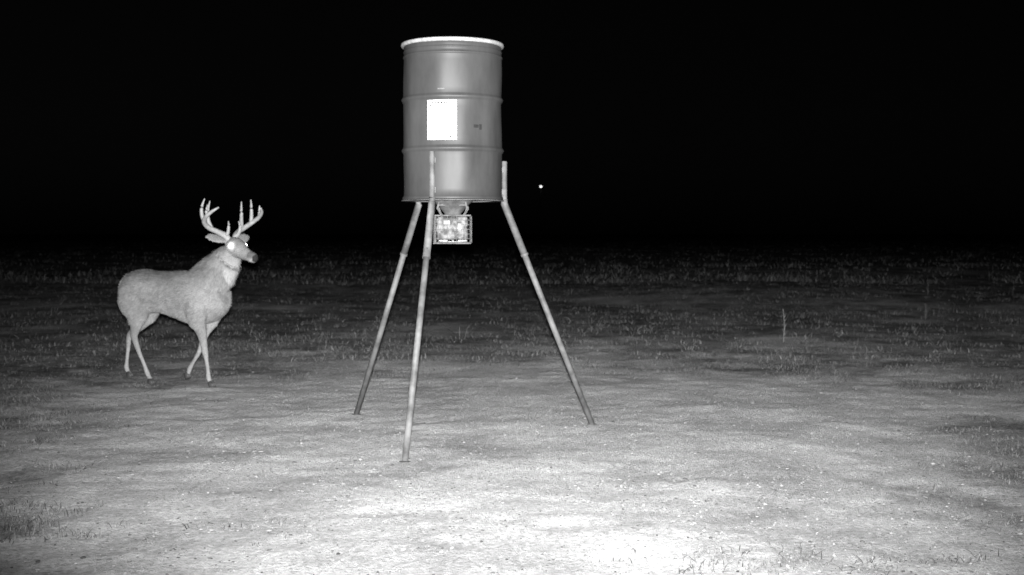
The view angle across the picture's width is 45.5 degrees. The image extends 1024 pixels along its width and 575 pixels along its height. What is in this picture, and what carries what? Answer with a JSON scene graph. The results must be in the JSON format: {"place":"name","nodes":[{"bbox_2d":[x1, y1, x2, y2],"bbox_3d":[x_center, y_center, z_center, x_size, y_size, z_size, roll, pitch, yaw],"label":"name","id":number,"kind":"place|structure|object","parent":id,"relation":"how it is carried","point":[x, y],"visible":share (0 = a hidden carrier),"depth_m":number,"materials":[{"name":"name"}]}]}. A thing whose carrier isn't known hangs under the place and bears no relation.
{"place":"outdoors","nodes":[
{"label":"outdoors","id":0,"kind":"place"},
{"bbox_2d":[0,234,1023,574],"bbox_3d":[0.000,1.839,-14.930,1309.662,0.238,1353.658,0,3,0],"label":"ground","id":1,"kind":"structure","parent":0,"point":[872,394],"depth_m":7.62,"materials":[{"name":"soil"}]},
{"bbox_2d":[117,199,262,387],"bbox_3d":[-2.502,0.048,9.339,1.520,1.439,0.491,1,3,28],"label":"whitetail buck","id":2,"kind":"object","parent":1,"relation":"on","point":[197,297],"visible":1,"depth_m":9.16,"materials":[{"name":"fur"}]},
{"bbox_2d":[352,36,596,462],"bbox_3d":[-0.455,-0.266,6.910,1.607,2.281,1.445,1,3,16],"label":"deer feeder","id":3,"kind":"object","parent":1,"relation":"on","point":[455,165],"visible":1,"depth_m":6.86,"materials":[{"name":"paint"}]},
{"bbox_2d":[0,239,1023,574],"bbox_3d":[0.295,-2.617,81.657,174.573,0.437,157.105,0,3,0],"label":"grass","id":4,"kind":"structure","parent":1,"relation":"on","point":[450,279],"depth_m":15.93,"materials":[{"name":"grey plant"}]},
{"bbox_2d":[540,186,541,242],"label":"yard light","id":5,"kind":"object","parent":1,"relation":"on","point":[540,218],"visible":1,"depth_m":125.08,"materials":[{"name":"metal"}]},
{"bbox_2d":[782,310,787,341],"bbox_3d":[2.913,0.409,13.034,0.039,0.371,0.065,-1,3,-16],"label":"dry weed","id":6,"kind":"object","parent":1,"relation":"on","point":[784,331],"visible":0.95,"depth_m":13.03,"materials":[{"name":"grey plant"}]},
{"bbox_2d":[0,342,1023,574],"bbox_3d":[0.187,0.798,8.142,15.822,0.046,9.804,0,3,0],"label":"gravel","id":7,"kind":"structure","parent":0,"point":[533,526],"depth_m":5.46,"materials":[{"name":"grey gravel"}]},
{"bbox_2d":[0,0,1023,233],"label":"sky","id":8,"kind":"structure","parent":0,"point":[117,116],"materials":[{"name":"black"}]}
]}

